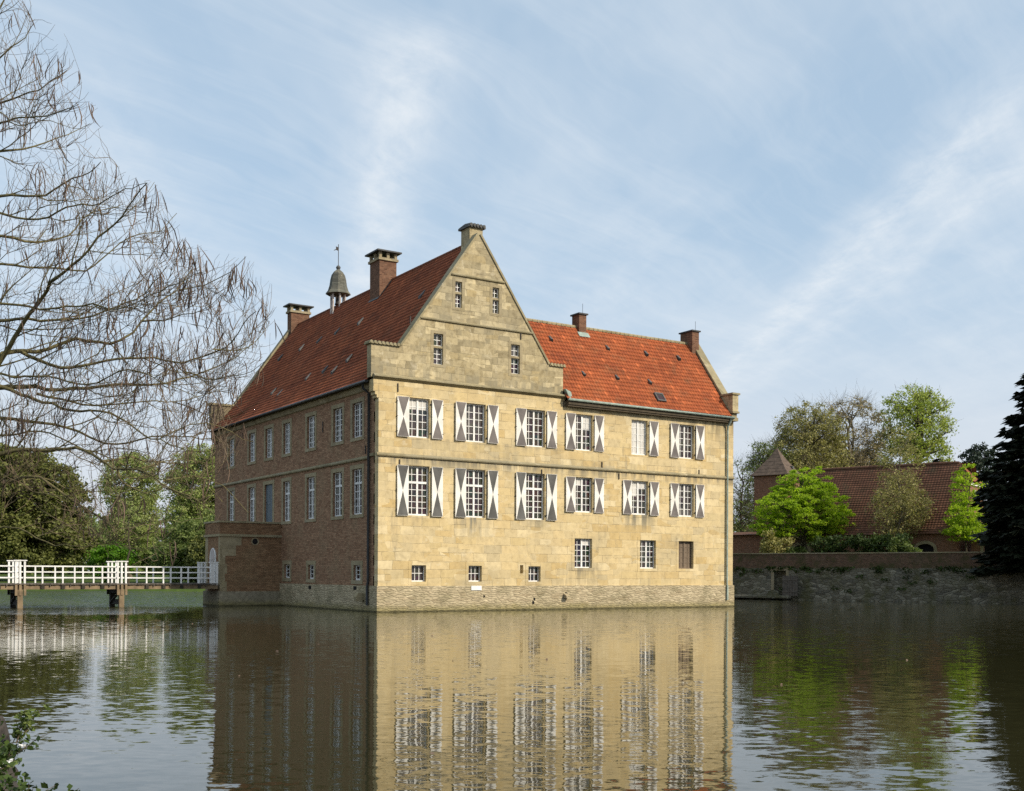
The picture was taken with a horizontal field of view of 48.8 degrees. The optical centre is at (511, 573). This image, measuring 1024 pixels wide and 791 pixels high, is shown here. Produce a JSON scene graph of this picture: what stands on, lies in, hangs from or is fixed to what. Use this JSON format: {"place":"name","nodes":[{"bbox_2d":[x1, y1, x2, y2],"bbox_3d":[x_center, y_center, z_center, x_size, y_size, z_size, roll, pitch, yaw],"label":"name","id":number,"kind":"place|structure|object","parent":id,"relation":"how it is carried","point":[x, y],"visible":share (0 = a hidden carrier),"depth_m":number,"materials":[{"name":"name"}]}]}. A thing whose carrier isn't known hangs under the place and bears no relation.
{"place":"outdoors","nodes":[
{"label":"outdoors","id":0,"kind":"place"},
{"bbox_2d":[0,573,204,591],"bbox_3d":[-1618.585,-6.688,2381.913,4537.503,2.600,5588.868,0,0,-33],"label":"lawn","id":1,"kind":"structure","parent":0,"point":[58,580],"depth_m":148.16,"materials":[{"name":"green plant"}]},
{"bbox_2d":[0,442,102,580],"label":"yew tree","id":2,"kind":"object","parent":1,"relation":"on","point":[24,545],"visible":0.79,"depth_m":145.09,"materials":[{"name":"green plant"}]},
{"bbox_2d":[0,500,175,574],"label":"wood","id":3,"kind":"object","parent":1,"relation":"on","point":[139,561],"visible":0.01,"depth_m":221.14,"materials":[{"name":"green plant"}]},
{"bbox_2d":[83,541,137,582],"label":"dogwood bush","id":4,"kind":"object","parent":1,"relation":"on","point":[99,555],"visible":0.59,"depth_m":137.12,"materials":[{"name":"green plant"}]},
{"bbox_2d":[93,445,163,576],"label":"lime tree","id":5,"kind":"object","parent":1,"relation":"on","point":[150,508],"visible":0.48,"depth_m":174.57,"materials":[{"name":"green plant"}]},
{"bbox_2d":[115,494,143,582],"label":"young ash tree","id":6,"kind":"object","parent":1,"relation":"on","point":[128,526],"visible":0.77,"depth_m":137.02,"materials":[{"name":"green plant"}]},
{"bbox_2d":[148,508,214,582],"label":"holly tree","id":7,"kind":"object","parent":1,"relation":"on","point":[182,536],"visible":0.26,"depth_m":136.60,"materials":[{"name":"green plant"}]},
{"bbox_2d":[156,440,214,534],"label":"lime tree","id":8,"kind":"object","parent":1,"relation":"on","point":[190,509],"visible":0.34,"depth_m":156.96,"materials":[{"name":"green plant"}]},
{"bbox_2d":[181,532,204,579],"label":"holly tree","id":9,"kind":"object","parent":1,"relation":"on","point":[196,547],"visible":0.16,"depth_m":132.19,"materials":[{"name":"green plant"}]},
{"bbox_2d":[0,591,1023,790],"bbox_3d":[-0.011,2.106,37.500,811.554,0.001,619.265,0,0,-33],"label":"water","id":10,"kind":"structure","parent":0,"point":[321,699],"depth_m":19.33,"materials":[{"name":"grey liquid"}]},
{"bbox_2d":[0,560,218,607],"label":"footbridge","id":11,"kind":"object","parent":10,"relation":"in","point":[114,590],"visible":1,"depth_m":66.20,"materials":[{"name":"white wood"}]},
{"bbox_2d":[203,222,739,611],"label":"moated house","id":12,"kind":"structure","parent":10,"relation":"in","point":[455,429],"depth_m":66.80,"materials":[{"name":"stone"}]},
{"bbox_2d":[227,435,234,469],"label":"window","id":13,"kind":"structure","parent":12,"relation":"in","point":[232,465],"depth_m":80.08,"materials":[{"name":"white paint"}]},
{"bbox_2d":[227,487,234,520],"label":"window","id":14,"kind":"structure","parent":12,"relation":"in","point":[232,501],"depth_m":79.96,"materials":[{"name":"white paint"}]},
{"bbox_2d":[247,483,255,520],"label":"window","id":15,"kind":"structure","parent":12,"relation":"in","point":[253,490],"depth_m":76.56,"materials":[{"name":"white paint"}]},
{"bbox_2d":[247,429,256,464],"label":"window","id":16,"kind":"structure","parent":12,"relation":"in","point":[253,436],"depth_m":76.49,"materials":[{"name":"white paint"}]},
{"bbox_2d":[264,423,273,461],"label":"window","id":17,"kind":"structure","parent":12,"relation":"in","point":[270,444],"depth_m":73.83,"materials":[{"name":"white paint"}]},
{"bbox_2d":[263,480,274,521],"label":"terrace door","id":18,"kind":"structure","parent":12,"relation":"in","point":[269,488],"depth_m":73.66,"materials":[{"name":"blue wood"}]},
{"bbox_2d":[281,418,291,457],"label":"window","id":19,"kind":"structure","parent":12,"relation":"in","point":[288,444],"depth_m":71.19,"materials":[{"name":"white paint"}]},
{"bbox_2d":[281,477,291,524],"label":"window","id":20,"kind":"structure","parent":12,"relation":"in","point":[288,485],"depth_m":71.17,"materials":[{"name":"white paint"}]},
{"bbox_2d":[282,560,291,580],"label":"window","id":21,"kind":"structure","parent":12,"relation":"in","point":[288,563],"depth_m":70.97,"materials":[{"name":"white paint"}]},
{"bbox_2d":[304,472,316,522],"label":"window","id":22,"kind":"structure","parent":12,"relation":"in","point":[312,481],"depth_m":67.91,"materials":[{"name":"white paint"}]},
{"bbox_2d":[305,410,316,451],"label":"window","id":23,"kind":"structure","parent":12,"relation":"in","point":[312,420],"depth_m":67.95,"materials":[{"name":"white paint"}]},
{"bbox_2d":[306,560,315,582],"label":"window","id":24,"kind":"structure","parent":12,"relation":"in","point":[312,564],"depth_m":67.70,"materials":[{"name":"white paint"}]},
{"bbox_2d":[330,467,343,519],"bbox_3d":[-9.885,-4.526,64.448,0.255,2.930,1.820,0,0,-33],"label":"window","id":25,"kind":"structure","parent":12,"relation":"in","point":[339,477],"depth_m":64.60,"materials":[{"name":"white paint"}]},
{"bbox_2d":[331,402,344,446],"bbox_3d":[-9.865,-8.481,64.448,0.255,2.340,1.820,0,0,-33],"label":"window","id":26,"kind":"structure","parent":12,"relation":"in","point":[339,414],"depth_m":64.66,"materials":[{"name":"white paint"}]},
{"bbox_2d":[350,463,363,517],"bbox_3d":[-8.465,-4.519,62.246,0.255,2.930,1.820,0,0,-33],"label":"window","id":27,"kind":"structure","parent":12,"relation":"in","point":[359,473],"depth_m":62.47,"materials":[{"name":"white paint"}]},
{"bbox_2d":[351,560,362,583],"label":"window","id":28,"kind":"structure","parent":12,"relation":"in","point":[359,564],"depth_m":62.32,"materials":[{"name":"white paint"}]},
{"bbox_2d":[350,396,364,441],"bbox_3d":[-8.445,-8.474,62.246,0.255,2.340,1.820,0,0,-33],"label":"window","id":29,"kind":"structure","parent":12,"relation":"in","point":[359,407],"depth_m":62.47,"materials":[{"name":"white paint"}]},
{"bbox_2d":[412,565,423,581],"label":"window","id":30,"kind":"structure","parent":12,"relation":"in","point":[417,570],"depth_m":61.58,"materials":[{"name":"white paint"}]},
{"bbox_2d":[409,398,427,437],"bbox_3d":[-5.170,-8.445,61.509,1.310,2.150,0.090,0,0,-33],"label":"window","id":31,"kind":"structure","parent":12,"relation":"in","point":[418,408],"depth_m":61.56,"materials":[{"name":"white paint"}]},
{"bbox_2d":[409,466,427,515],"bbox_3d":[-5.188,-4.485,61.507,1.310,2.690,0.095,0,0,-33],"label":"window","id":32,"kind":"structure","parent":12,"relation":"in","point":[418,475],"depth_m":61.58,"materials":[{"name":"white paint"}]},
{"bbox_2d":[434,348,441,364],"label":"window","id":33,"kind":"structure","parent":12,"relation":"in","point":[437,352],"depth_m":62.15,"materials":[{"name":"white paint"}]},
{"bbox_2d":[434,334,441,345],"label":"window","id":34,"kind":"structure","parent":12,"relation":"in","point":[437,338],"depth_m":62.15,"materials":[{"name":"white paint"}]},
{"bbox_2d":[455,294,460,307],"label":"window","id":35,"kind":"structure","parent":12,"relation":"in","point":[457,297],"depth_m":62.84,"materials":[{"name":"white paint"}]},
{"bbox_2d":[455,282,460,291],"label":"window","id":36,"kind":"structure","parent":12,"relation":"in","point":[457,285],"depth_m":62.81,"materials":[{"name":"white paint"}]},
{"bbox_2d":[469,566,479,581],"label":"window","id":37,"kind":"structure","parent":12,"relation":"in","point":[474,571],"depth_m":63.53,"materials":[{"name":"white paint"}]},
{"bbox_2d":[466,403,483,442],"bbox_3d":[-2.153,-8.430,63.456,1.310,2.150,0.090,0,0,-33],"label":"window","id":38,"kind":"structure","parent":12,"relation":"in","point":[474,412],"depth_m":63.44,"materials":[{"name":"white paint"}]},
{"bbox_2d":[466,469,483,517],"bbox_3d":[-2.172,-4.470,63.453,1.310,2.690,0.095,0,0,-33],"label":"window","id":39,"kind":"structure","parent":12,"relation":"in","point":[474,478],"depth_m":63.52,"materials":[{"name":"white paint"}]},
{"bbox_2d":[493,300,497,313],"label":"window","id":40,"kind":"structure","parent":12,"relation":"in","point":[495,303],"depth_m":64.19,"materials":[{"name":"white paint"}]},
{"bbox_2d":[493,288,497,297],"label":"window","id":41,"kind":"structure","parent":12,"relation":"in","point":[495,291],"depth_m":64.19,"materials":[{"name":"white paint"}]},
{"bbox_2d":[511,358,517,373],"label":"window","id":42,"kind":"structure","parent":12,"relation":"in","point":[514,362],"depth_m":64.90,"materials":[{"name":"white paint"}]},
{"bbox_2d":[511,345,517,355],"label":"window","id":43,"kind":"structure","parent":12,"relation":"in","point":[514,348],"depth_m":64.90,"materials":[{"name":"white paint"}]},
{"bbox_2d":[528,566,538,581],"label":"window","id":44,"kind":"structure","parent":12,"relation":"in","point":[533,570],"depth_m":65.68,"materials":[{"name":"white paint"}]},
{"bbox_2d":[526,473,542,519],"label":"window","id":45,"kind":"structure","parent":12,"relation":"in","point":[534,482],"depth_m":65.71,"materials":[{"name":"white paint"}]},
{"bbox_2d":[527,410,542,446],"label":"window","id":46,"kind":"structure","parent":12,"relation":"in","point":[534,417],"depth_m":65.71,"materials":[{"name":"white paint"}]},
{"bbox_2d":[575,538,589,567],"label":"window","id":47,"kind":"structure","parent":12,"relation":"in","point":[582,546],"depth_m":67.60,"materials":[{"name":"white paint"}]},
{"bbox_2d":[576,414,590,450],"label":"window","id":48,"kind":"structure","parent":12,"relation":"in","point":[583,422],"depth_m":67.62,"materials":[{"name":"white paint"}]},
{"bbox_2d":[576,477,590,512],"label":"window","id":49,"kind":"structure","parent":12,"relation":"in","point":[583,485],"depth_m":67.63,"materials":[{"name":"white paint"}]},
{"bbox_2d":[631,420,645,454],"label":"window","id":50,"kind":"structure","parent":12,"relation":"in","point":[638,444],"depth_m":69.91,"materials":[{"name":"white paint"}]},
{"bbox_2d":[632,481,645,514],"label":"window","id":51,"kind":"structure","parent":12,"relation":"in","point":[638,487],"depth_m":69.93,"materials":[{"name":"white paint"}]},
{"bbox_2d":[640,540,653,567],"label":"window","id":52,"kind":"structure","parent":12,"relation":"in","point":[646,546],"depth_m":70.22,"materials":[{"name":"white paint"}]},
{"bbox_2d":[679,425,691,458],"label":"window","id":53,"kind":"structure","parent":12,"relation":"in","point":[685,431],"depth_m":72.01,"materials":[{"name":"white paint"}]},
{"bbox_2d":[679,484,691,516],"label":"window","id":54,"kind":"structure","parent":12,"relation":"in","point":[685,490],"depth_m":72.01,"materials":[{"name":"white paint"}]},
{"bbox_2d":[679,541,691,568],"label":"window","id":55,"kind":"structure","parent":12,"relation":"in","point":[684,546],"depth_m":71.96,"materials":[{"name":"brown wood"}]},
{"bbox_2d":[42,621,968,753],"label":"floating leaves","id":56,"kind":"object","parent":10,"relation":"on","point":[473,649],"visible":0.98,"depth_m":30.00,"materials":[{"name":"green plant"}]},
{"bbox_2d":[734,590,792,599],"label":"landing stage","id":57,"kind":"object","parent":10,"relation":"in","point":[771,594],"visible":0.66,"depth_m":95.72,"materials":[{"name":"grey wood"}]},
{"bbox_2d":[733,552,1023,603],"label":"garden wall","id":58,"kind":"structure","parent":10,"relation":"in","point":[904,576],"depth_m":91.19,"materials":[{"name":"stone"}]},
{"bbox_2d":[782,576,797,595],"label":"plank door","id":59,"kind":"structure","parent":58,"relation":"in","point":[789,584],"depth_m":94.85,"materials":[{"name":"wood"}]},
{"bbox_2d":[0,0,1023,570],"label":"sky","id":60,"kind":"structure","parent":0,"point":[831,191],"materials":[{"name":"blue"}]},
{"bbox_3d":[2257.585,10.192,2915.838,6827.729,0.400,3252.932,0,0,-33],"label":"terrace","id":61,"kind":"structure","parent":0,"visible":0},
{"bbox_2d":[733,453,757,531],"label":"alder tree","id":62,"kind":"object","parent":61,"relation":"on","point":[737,519],"visible":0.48,"depth_m":125.73,"materials":[{"name":"green plant"}]},
{"bbox_2d":[733,434,791,531],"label":"alder tree","id":63,"kind":"object","parent":61,"relation":"on","point":[758,461],"visible":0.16,"depth_m":131.75,"materials":[{"name":"green plant"}]},
{"bbox_2d":[750,448,799,531],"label":"dovecote tower","id":64,"kind":"structure","parent":61,"relation":"on","point":[771,468],"depth_m":110.69,"materials":[{"name":"brick"}]},
{"bbox_2d":[759,528,794,552],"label":"weeping shrub","id":65,"kind":"object","parent":61,"relation":"on","point":[770,542],"visible":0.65,"depth_m":99.12,"materials":[{"name":"green plant"}]},
{"bbox_2d":[777,546,808,552],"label":"rose shrub","id":66,"kind":"object","parent":61,"relation":"on","point":[801,550],"visible":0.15,"depth_m":98.60,"materials":[{"name":"green plant"}]},
{"bbox_2d":[746,466,856,551],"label":"maple tree","id":67,"kind":"object","parent":61,"relation":"on","point":[798,507],"visible":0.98,"depth_m":101.08,"materials":[{"name":"green plant"}]},
{"bbox_2d":[761,397,860,486],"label":"beech tree","id":68,"kind":"object","parent":61,"relation":"on","point":[810,449],"visible":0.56,"depth_m":138.18,"materials":[{"name":"green plant"}]},
{"bbox_2d":[815,381,896,467],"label":"ash tree","id":69,"kind":"object","parent":61,"relation":"on","point":[864,460],"visible":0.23,"depth_m":146.66,"materials":[{"name":"green plant"}]},
{"bbox_2d":[733,461,981,552],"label":"barn","id":70,"kind":"structure","parent":61,"relation":"on","point":[855,484],"depth_m":102.41,"materials":[{"name":"brick"}]},
{"bbox_2d":[807,532,913,552],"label":"hedge","id":71,"kind":"object","parent":61,"relation":"on","point":[832,544],"visible":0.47,"depth_m":94.87,"materials":[{"name":"green plant"}]},
{"bbox_2d":[844,440,893,462],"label":"hornbeam tree","id":72,"kind":"object","parent":61,"relation":"on","point":[866,453],"visible":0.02,"depth_m":157.47,"materials":[{"name":"green plant"}]},
{"bbox_2d":[865,421,938,536],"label":"thin birch tree","id":73,"kind":"object","parent":61,"relation":"on","point":[905,502],"visible":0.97,"depth_m":97.62,"materials":[{"name":"green plant"}]},
{"bbox_2d":[885,537,921,551],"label":"rose shrub","id":74,"kind":"object","parent":61,"relation":"on","point":[907,545],"visible":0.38,"depth_m":92.30,"materials":[{"name":"green plant"}]},
{"bbox_2d":[870,383,961,464],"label":"oak tree","id":75,"kind":"object","parent":61,"relation":"on","point":[921,400],"visible":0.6,"depth_m":148.37,"materials":[{"name":"green plant"}]},
{"bbox_2d":[939,463,987,551],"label":"young lime tree","id":76,"kind":"object","parent":61,"relation":"on","point":[968,524],"visible":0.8,"depth_m":94.73,"materials":[{"name":"green plant"}]},
{"bbox_2d":[958,441,998,499],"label":"pine tree","id":77,"kind":"object","parent":61,"relation":"on","point":[976,453],"visible":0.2,"depth_m":140.99,"materials":[{"name":"green plant"}]},
{"bbox_2d":[971,529,995,551],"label":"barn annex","id":78,"kind":"object","parent":61,"relation":"on","point":[975,547],"visible":0.02,"depth_m":96.19,"materials":[{"name":"brick"}]},
{"bbox_2d":[967,373,1023,576],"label":"spruce tree","id":79,"kind":"object","parent":61,"relation":"on","point":[1002,519],"visible":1,"depth_m":82.54,"materials":[{"name":"green plant"}]},
{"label":"bank","id":80,"kind":"structure","parent":0,"visible":0},
{"bbox_2d":[0,716,9,740],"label":"edging stone","id":81,"kind":"object","parent":80,"relation":"on","point":[4,728],"visible":0.65,"depth_m":13.89,"materials":[{"name":"grey stone"}]},
{"bbox_2d":[0,766,17,778],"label":"edging stone","id":82,"kind":"object","parent":80,"relation":"on","point":[10,770],"visible":0.13,"depth_m":10.94,"materials":[{"name":"grey stone"}]},
{"bbox_2d":[0,775,17,790],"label":"edging stone","id":83,"kind":"object","parent":80,"relation":"on","point":[15,784],"visible":0.11,"depth_m":9.90,"materials":[{"name":"grey stone"}]},
{"bbox_2d":[0,757,21,773],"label":"flowering weed","id":84,"kind":"object","parent":80,"relation":"on","point":[9,766],"visible":0.49,"depth_m":10.15,"materials":[{"name":"green plant"}]},
{"bbox_2d":[0,718,26,790],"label":"ivy","id":85,"kind":"object","parent":80,"relation":"on","point":[4,757],"visible":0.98,"depth_m":9.90,"materials":[{"name":"green plant"}]},
{"bbox_2d":[7,727,52,760],"bbox_3d":[-4.845,1.719,11.204,0.482,0.408,0.411,0,0,-33],"label":"leafy sprig","id":86,"kind":"object","parent":80,"relation":"on","point":[20,744],"visible":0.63,"depth_m":11.18,"materials":[{"name":"green plant"}]},
{"bbox_2d":[11,700,51,742],"bbox_3d":[-5.213,1.603,12.183,0.406,0.459,0.246,0,0,14],"label":"leafy sprig","id":87,"kind":"object","parent":80,"relation":"on","point":[26,723],"visible":0.99,"depth_m":12.19,"materials":[{"name":"green plant"}]},
{"bbox_2d":[18,772,58,790],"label":"leafy sprig","id":88,"kind":"object","parent":80,"relation":"on","point":[45,785],"visible":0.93,"depth_m":9.59,"materials":[{"name":"green plant"}]},
{"bbox_2d":[47,784,79,790],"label":"leafy sprig","id":89,"kind":"object","parent":80,"relation":"on","point":[69,786],"visible":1,"depth_m":9.08,"materials":[{"name":"green plant"}]},
{"bbox_2d":[0,0,286,567],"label":"catalpa tree","id":90,"kind":"object","parent":80,"relation":"on","point":[126,385],"visible":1,"depth_m":14.45,"materials":[{"name":"brown plant"}]}
]}

